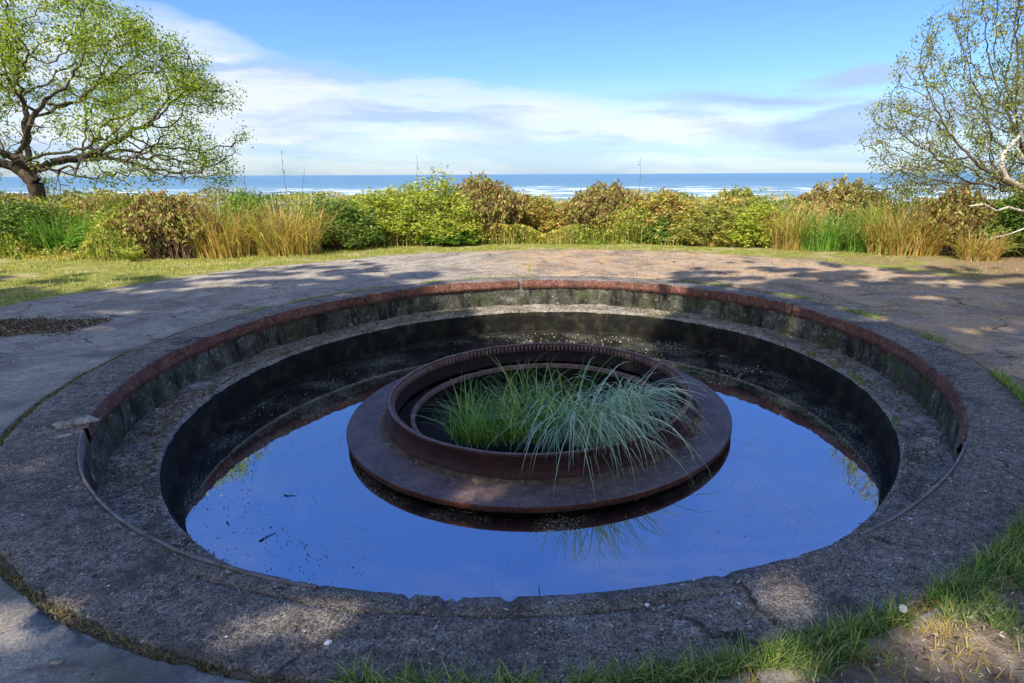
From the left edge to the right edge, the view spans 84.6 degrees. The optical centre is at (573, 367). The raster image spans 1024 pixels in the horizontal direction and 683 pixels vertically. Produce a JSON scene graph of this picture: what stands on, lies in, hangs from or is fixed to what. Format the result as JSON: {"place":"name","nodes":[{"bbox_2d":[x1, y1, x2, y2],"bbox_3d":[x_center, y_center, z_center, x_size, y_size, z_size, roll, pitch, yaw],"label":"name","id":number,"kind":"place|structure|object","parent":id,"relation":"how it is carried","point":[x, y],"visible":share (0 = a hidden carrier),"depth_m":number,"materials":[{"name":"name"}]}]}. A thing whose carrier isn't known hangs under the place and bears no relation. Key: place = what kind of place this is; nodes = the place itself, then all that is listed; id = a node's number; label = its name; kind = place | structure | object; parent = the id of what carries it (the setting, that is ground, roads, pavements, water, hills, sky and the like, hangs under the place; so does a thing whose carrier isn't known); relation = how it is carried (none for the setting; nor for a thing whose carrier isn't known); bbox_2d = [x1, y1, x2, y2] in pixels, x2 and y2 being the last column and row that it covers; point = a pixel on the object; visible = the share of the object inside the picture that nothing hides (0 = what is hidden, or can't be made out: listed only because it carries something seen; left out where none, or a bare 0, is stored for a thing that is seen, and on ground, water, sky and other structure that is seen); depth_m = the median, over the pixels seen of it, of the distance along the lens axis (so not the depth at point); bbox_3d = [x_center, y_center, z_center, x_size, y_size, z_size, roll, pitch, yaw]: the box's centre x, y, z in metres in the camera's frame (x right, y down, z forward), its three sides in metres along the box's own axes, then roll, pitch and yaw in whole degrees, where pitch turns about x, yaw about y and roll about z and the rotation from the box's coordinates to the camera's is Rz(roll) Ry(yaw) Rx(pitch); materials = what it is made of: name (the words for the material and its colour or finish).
{"place":"outdoors","nodes":[
{"label":"outdoors","id":0,"kind":"place"},
{"bbox_2d":[0,249,1023,682],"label":"pavement","id":1,"kind":"structure","parent":0,"point":[968,313],"depth_m":7.26,"materials":[{"name":"concrete"}]},
{"bbox_2d":[0,315,112,338],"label":"mulch","id":2,"kind":"object","parent":1,"relation":"on","point":[29,324],"visible":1,"depth_m":6.42,"materials":[{"name":"brown plant"}]},
{"bbox_2d":[48,658,64,664],"bbox_3d":[-1.863,1.054,2.009,0.061,0.020,0.027,0,19,0],"label":"pebble","id":3,"kind":"object","parent":1,"relation":"on","point":[54,661],"visible":1,"depth_m":2.00,"materials":[{"name":"stone"}]},
{"bbox_2d":[0,276,1023,682],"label":"gun pit","id":4,"kind":"object","parent":1,"relation":"in","point":[880,350],"visible":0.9,"depth_m":3.27,"materials":[{"name":"concrete"}]},
{"bbox_2d":[47,433,72,438],"bbox_3d":[-3.443,0.459,3.743,0.146,0.027,0.071,-8,21,-22],"label":"concrete chunk","id":5,"kind":"object","parent":4,"relation":"on","point":[62,435],"visible":1,"depth_m":3.73,"materials":[{"name":"grey concrete"}]},
{"bbox_2d":[51,415,99,429],"bbox_3d":[-3.509,0.384,3.937,0.265,0.063,0.121,-16,24,-37],"label":"concrete chunk","id":6,"kind":"object","parent":4,"relation":"on","point":[77,421],"visible":1,"depth_m":3.91,"materials":[{"name":"grey concrete"}]},
{"bbox_2d":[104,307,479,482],"bbox_3d":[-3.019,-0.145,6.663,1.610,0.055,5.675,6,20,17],"label":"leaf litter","id":7,"kind":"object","parent":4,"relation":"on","point":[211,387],"visible":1,"depth_m":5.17,"materials":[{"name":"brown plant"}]},
{"bbox_2d":[324,640,331,644],"bbox_3d":[-0.918,1.024,2.086,0.024,0.013,0.025,8,21,23],"label":"pebble","id":8,"kind":"object","parent":4,"relation":"on","point":[327,642],"visible":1,"depth_m":2.08,"materials":[{"name":"white stone"}]},
{"bbox_2d":[239,275,529,312],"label":"joint grass","id":9,"kind":"structure","parent":4,"relation":"on","point":[357,290],"depth_m":8.29,"materials":[{"name":"green plant"}]},
{"bbox_2d":[0,349,1023,681],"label":"gravel","id":10,"kind":"structure","parent":4,"relation":"on","point":[466,605],"depth_m":2.43,"materials":[{"name":"grey gravel"}]},
{"bbox_2d":[0,280,1023,682],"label":"moss","id":11,"kind":"object","parent":4,"relation":"on","point":[92,628],"visible":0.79,"depth_m":2.19,"materials":[{"name":"green plant"}]},
{"bbox_2d":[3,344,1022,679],"bbox_3d":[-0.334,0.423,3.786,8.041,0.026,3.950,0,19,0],"label":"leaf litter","id":12,"kind":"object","parent":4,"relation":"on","point":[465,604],"visible":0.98,"depth_m":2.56,"materials":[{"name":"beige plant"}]},
{"bbox_2d":[100,304,950,562],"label":"leaf litter","id":13,"kind":"object","parent":4,"relation":"on","point":[360,329],"visible":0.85,"depth_m":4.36,"materials":[{"name":"brown plant"}]},
{"bbox_2d":[184,333,880,601],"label":"water","id":14,"kind":"structure","parent":4,"relation":"in","point":[411,546],"depth_m":4.27,"materials":[{"name":"blue liquid"}]},
{"bbox_2d":[192,370,363,580],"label":"floating litter","id":15,"kind":"object","parent":14,"relation":"on","point":[262,501],"visible":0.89,"depth_m":4.31,"materials":[{"name":"brown plant"}]},
{"bbox_2d":[197,336,858,600],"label":"floating litter","id":16,"kind":"object","parent":14,"relation":"on","point":[635,510],"visible":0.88,"depth_m":4.70,"materials":[{"name":"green plant"}]},
{"bbox_2d":[454,333,764,386],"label":"floating litter","id":17,"kind":"object","parent":14,"relation":"on","point":[646,354],"visible":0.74,"depth_m":7.94,"materials":[{"name":"brown plant"}]},
{"bbox_2d":[346,343,731,512],"bbox_3d":[-0.334,0.590,6.013,3.894,0.884,3.893,0,19,0],"label":"gun mount","id":18,"kind":"object","parent":4,"relation":"in","point":[426,452],"visible":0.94,"depth_m":5.09,"materials":[{"name":"brown metal"}]},
{"bbox_2d":[411,372,552,447],"bbox_3d":[-0.848,0.390,5.218,1.334,0.630,1.254,-10,21,-26],"label":"sedge clump","id":19,"kind":"object","parent":18,"relation":"on","point":[476,432],"visible":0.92,"depth_m":5.27,"materials":[{"name":"green plant"}]},
{"bbox_2d":[352,390,716,495],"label":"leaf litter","id":20,"kind":"object","parent":18,"relation":"on","point":[532,487],"visible":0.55,"depth_m":4.56,"materials":[{"name":"brown plant"}]},
{"bbox_2d":[470,371,612,445],"bbox_3d":[-0.262,0.352,5.246,1.312,0.680,1.305,-15,24,-36],"label":"sedge clump","id":21,"kind":"object","parent":18,"relation":"on","point":[528,423],"visible":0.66,"depth_m":5.27,"materials":[{"name":"green plant"}]},
{"bbox_2d":[478,336,612,404],"bbox_3d":[-0.207,0.019,6.000,1.933,0.812,1.498,0,19,0],"label":"sedge clump","id":22,"kind":"object","parent":18,"relation":"on","point":[523,390],"visible":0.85,"depth_m":6.19,"materials":[{"name":"green plant"}]},
{"bbox_2d":[456,358,733,497],"bbox_3d":[0.261,0.425,4.960,2.377,0.834,2.071,-11,22,-28],"label":"sedge clump","id":23,"kind":"object","parent":18,"relation":"on","point":[604,429],"visible":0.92,"depth_m":4.78,"materials":[{"name":"green plant"}]},
{"bbox_2d":[523,359,723,455],"bbox_3d":[0.474,0.323,5.380,2.018,0.661,1.753,0,19,0],"label":"sedge clump","id":24,"kind":"object","parent":18,"relation":"on","point":[635,401],"visible":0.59,"depth_m":5.29,"materials":[{"name":"green plant"}]},
{"bbox_2d":[667,378,723,469],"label":"leaf litter","id":25,"kind":"object","parent":18,"relation":"on","point":[697,430],"visible":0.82,"depth_m":5.25,"materials":[{"name":"brown plant"}]},
{"bbox_2d":[677,279,949,342],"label":"joint grass","id":26,"kind":"structure","parent":4,"relation":"on","point":[844,308],"depth_m":7.06,"materials":[{"name":"green plant"}]},
{"bbox_2d":[806,349,903,425],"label":"joint grass","id":27,"kind":"structure","parent":4,"relation":"on","point":[855,379],"depth_m":5.89,"materials":[{"name":"green plant"}]},
{"bbox_2d":[0,250,1023,367],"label":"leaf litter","id":28,"kind":"object","parent":1,"relation":"on","point":[531,269],"visible":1,"depth_m":8.41,"materials":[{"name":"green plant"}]},
{"bbox_2d":[7,254,1023,682],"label":"gravel","id":29,"kind":"structure","parent":1,"relation":"on","point":[541,264],"depth_m":7.10,"materials":[{"name":"grey gravel"}]},
{"bbox_2d":[786,376,1023,682],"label":"soil patch","id":30,"kind":"object","parent":1,"relation":"on","point":[995,655],"visible":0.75,"depth_m":1.99,"materials":[{"name":"brown soil"}]},
{"bbox_2d":[324,368,1023,682],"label":"verge grass","id":31,"kind":"structure","parent":30,"relation":"on","point":[776,649],"depth_m":2.04,"materials":[{"name":"green plant"}]},
{"bbox_2d":[899,604,907,618],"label":"dandelion","id":32,"kind":"object","parent":31,"relation":"on","point":[903,608],"visible":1,"depth_m":2.15,"materials":[{"name":"white plant"}]},
{"bbox_2d":[659,545,1023,682],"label":"verge grass","id":33,"kind":"structure","parent":30,"relation":"on","point":[921,630],"depth_m":2.01,"materials":[{"name":"plant"}]},
{"bbox_2d":[804,589,1023,682],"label":"leaf litter","id":34,"kind":"object","parent":30,"relation":"on","point":[958,637],"visible":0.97,"depth_m":2.00,"materials":[{"name":"brown plant"}]},
{"bbox_2d":[0,172,1023,219],"bbox_3d":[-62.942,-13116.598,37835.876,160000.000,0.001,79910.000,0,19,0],"label":"sea","id":35,"kind":"structure","parent":0,"point":[562,186],"depth_m":1342.59,"materials":[{"name":"liquid"}]},
{"bbox_2d":[0,235,1023,306],"bbox_3d":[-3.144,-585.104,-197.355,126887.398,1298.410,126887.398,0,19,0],"label":"ground","id":36,"kind":"structure","parent":0,"point":[936,264],"depth_m":10.83,"materials":[{"name":"green plant"}]},
{"bbox_2d":[0,191,81,250],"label":"leafy shrub","id":37,"kind":"object","parent":36,"relation":"on","point":[5,209],"visible":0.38,"depth_m":12.14,"materials":[{"name":"green plant"}]},
{"bbox_2d":[2,204,100,253],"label":"grass clump","id":38,"kind":"object","parent":36,"relation":"on","point":[45,230],"visible":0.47,"depth_m":12.02,"materials":[{"name":"green plant"}]},
{"bbox_2d":[49,188,148,227],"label":"leafy shrub","id":39,"kind":"object","parent":36,"relation":"on","point":[98,195],"visible":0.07,"depth_m":13.20,"materials":[{"name":"green plant"}]},
{"bbox_2d":[60,216,141,254],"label":"leafy shrub","id":40,"kind":"object","parent":36,"relation":"on","point":[75,239],"visible":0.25,"depth_m":11.85,"materials":[{"name":"green plant"}]},
{"bbox_2d":[0,0,256,205],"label":"spreading tree","id":41,"kind":"object","parent":36,"relation":"on","point":[25,169],"visible":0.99,"depth_m":13.02,"materials":[{"name":"green plant"}]},
{"bbox_2d":[108,244,149,261],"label":"fern","id":42,"kind":"object","parent":36,"relation":"on","point":[128,252],"visible":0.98,"depth_m":11.30,"materials":[{"name":"green plant"}]},
{"bbox_2d":[106,187,227,259],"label":"upright shrub","id":43,"kind":"object","parent":36,"relation":"on","point":[142,223],"visible":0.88,"depth_m":11.46,"materials":[{"name":"red plant"}]},
{"bbox_2d":[152,187,280,258],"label":"grass clump","id":44,"kind":"object","parent":36,"relation":"on","point":[229,247],"visible":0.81,"depth_m":11.69,"materials":[{"name":"plant"}]},
{"bbox_2d":[218,188,273,244],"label":"leafy shrub","id":45,"kind":"object","parent":36,"relation":"on","point":[236,204],"visible":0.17,"depth_m":12.28,"materials":[{"name":"green plant"}]},
{"bbox_2d":[202,191,363,256],"bbox_3d":[-6.290,-3.160,12.166,3.627,1.383,2.588,0,19,0],"label":"grass clump","id":46,"kind":"object","parent":36,"relation":"on","point":[291,238],"visible":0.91,"depth_m":11.96,"materials":[{"name":"plant"}]},
{"bbox_2d":[281,150,290,212],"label":"weed stalk","id":47,"kind":"object","parent":36,"relation":"on","point":[284,179],"visible":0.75,"depth_m":13.48,"materials":[{"name":"brown plant"}]},
{"bbox_2d":[288,192,385,248],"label":"leafy shrub","id":48,"kind":"object","parent":36,"relation":"on","point":[342,237],"visible":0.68,"depth_m":12.71,"materials":[{"name":"green plant"}]},
{"bbox_2d":[330,187,431,245],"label":"leafy shrub","id":49,"kind":"object","parent":36,"relation":"on","point":[368,201],"visible":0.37,"depth_m":13.29,"materials":[{"name":"green plant"}]},
{"bbox_2d":[374,162,496,244],"bbox_3d":[-3.611,-3.997,13.691,3.512,1.954,1.729,0,19,0],"label":"leafy shrub","id":50,"kind":"object","parent":36,"relation":"on","point":[438,217],"visible":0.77,"depth_m":13.40,"materials":[{"name":"green plant"}]},
{"bbox_2d":[414,223,478,245],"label":"leafy shrub","id":51,"kind":"object","parent":36,"relation":"on","point":[457,239],"visible":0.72,"depth_m":13.51,"materials":[{"name":"green plant"}]},
{"bbox_2d":[441,170,529,243],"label":"upright shrub","id":52,"kind":"object","parent":36,"relation":"on","point":[497,204],"visible":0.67,"depth_m":13.73,"materials":[{"name":"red plant"}]},
{"bbox_2d":[0,184,1023,261],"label":"undergrowth","id":53,"kind":"object","parent":36,"relation":"on","point":[529,234],"visible":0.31,"depth_m":13.55,"materials":[{"name":"green plant"}]},
{"bbox_2d":[507,187,574,235],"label":"leafy shrub","id":54,"kind":"object","parent":36,"relation":"on","point":[547,223],"visible":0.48,"depth_m":14.73,"materials":[{"name":"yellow plant"}]},
{"bbox_2d":[554,179,649,240],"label":"upright shrub","id":55,"kind":"object","parent":36,"relation":"on","point":[597,200],"visible":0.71,"depth_m":14.00,"materials":[{"name":"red plant"}]},
{"bbox_2d":[636,157,641,198],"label":"weed stalk","id":56,"kind":"object","parent":36,"relation":"on","point":[640,172],"visible":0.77,"depth_m":13.74,"materials":[{"name":"green plant"}]},
{"bbox_2d":[611,187,701,239],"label":"leafy shrub","id":57,"kind":"object","parent":36,"relation":"on","point":[667,199],"visible":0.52,"depth_m":13.87,"materials":[{"name":"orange plant"}]},
{"bbox_2d":[627,216,690,242],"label":"leafy shrub","id":58,"kind":"object","parent":36,"relation":"on","point":[662,222],"visible":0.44,"depth_m":13.57,"materials":[{"name":"green plant"}]},
{"bbox_2d":[667,202,742,244],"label":"leafy shrub","id":59,"kind":"object","parent":36,"relation":"on","point":[710,221],"visible":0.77,"depth_m":13.28,"materials":[{"name":"green plant"}]},
{"bbox_2d":[706,184,769,213],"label":"upright shrub","id":60,"kind":"object","parent":36,"relation":"on","point":[741,193],"visible":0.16,"depth_m":14.55,"materials":[{"name":"green plant"}]},
{"bbox_2d":[712,198,796,247],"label":"leafy shrub","id":61,"kind":"object","parent":36,"relation":"on","point":[745,222],"visible":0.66,"depth_m":12.96,"materials":[{"name":"green plant"}]},
{"bbox_2d":[728,198,846,249],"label":"grass clump","id":62,"kind":"object","parent":36,"relation":"on","point":[793,242],"visible":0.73,"depth_m":12.64,"materials":[{"name":"plant"}]},
{"bbox_2d":[787,203,860,251],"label":"grass clump","id":63,"kind":"object","parent":36,"relation":"on","point":[820,243],"visible":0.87,"depth_m":12.30,"materials":[{"name":"green plant"}]},
{"bbox_2d":[786,174,895,235],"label":"upright shrub","id":64,"kind":"object","parent":36,"relation":"on","point":[842,195],"visible":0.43,"depth_m":13.77,"materials":[{"name":"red plant"}]},
{"bbox_2d":[836,195,902,252],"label":"grass clump","id":65,"kind":"object","parent":36,"relation":"on","point":[853,245],"visible":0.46,"depth_m":12.15,"materials":[{"name":"green plant"}]},
{"bbox_2d":[816,190,996,255],"bbox_3d":[7.020,-3.084,11.836,3.957,1.357,2.794,0,19,0],"label":"grass clump","id":66,"kind":"object","parent":36,"relation":"on","point":[894,240],"visible":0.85,"depth_m":11.55,"materials":[{"name":"plant"}]},
{"bbox_2d":[855,0,1023,243],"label":"twiggy tree","id":67,"kind":"object","parent":36,"relation":"on","point":[1006,181],"visible":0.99,"depth_m":11.84,"materials":[{"name":"green plant"}]},
{"bbox_2d":[907,183,1001,255],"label":"upright shrub","id":68,"kind":"object","parent":36,"relation":"on","point":[962,202],"visible":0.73,"depth_m":11.39,"materials":[{"name":"red plant"}]},
{"bbox_2d":[934,223,1022,260],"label":"grass clump","id":69,"kind":"object","parent":36,"relation":"on","point":[969,249],"visible":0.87,"depth_m":10.85,"materials":[{"name":"plant"}]},
{"bbox_2d":[953,189,1023,255],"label":"leafy shrub","id":70,"kind":"object","parent":36,"relation":"on","point":[1011,219],"visible":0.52,"depth_m":11.34,"materials":[{"name":"green plant"}]},
{"bbox_2d":[0,0,1023,176],"label":"sky","id":71,"kind":"structure","parent":0,"point":[339,87],"materials":[{"name":"blue"}]}
]}

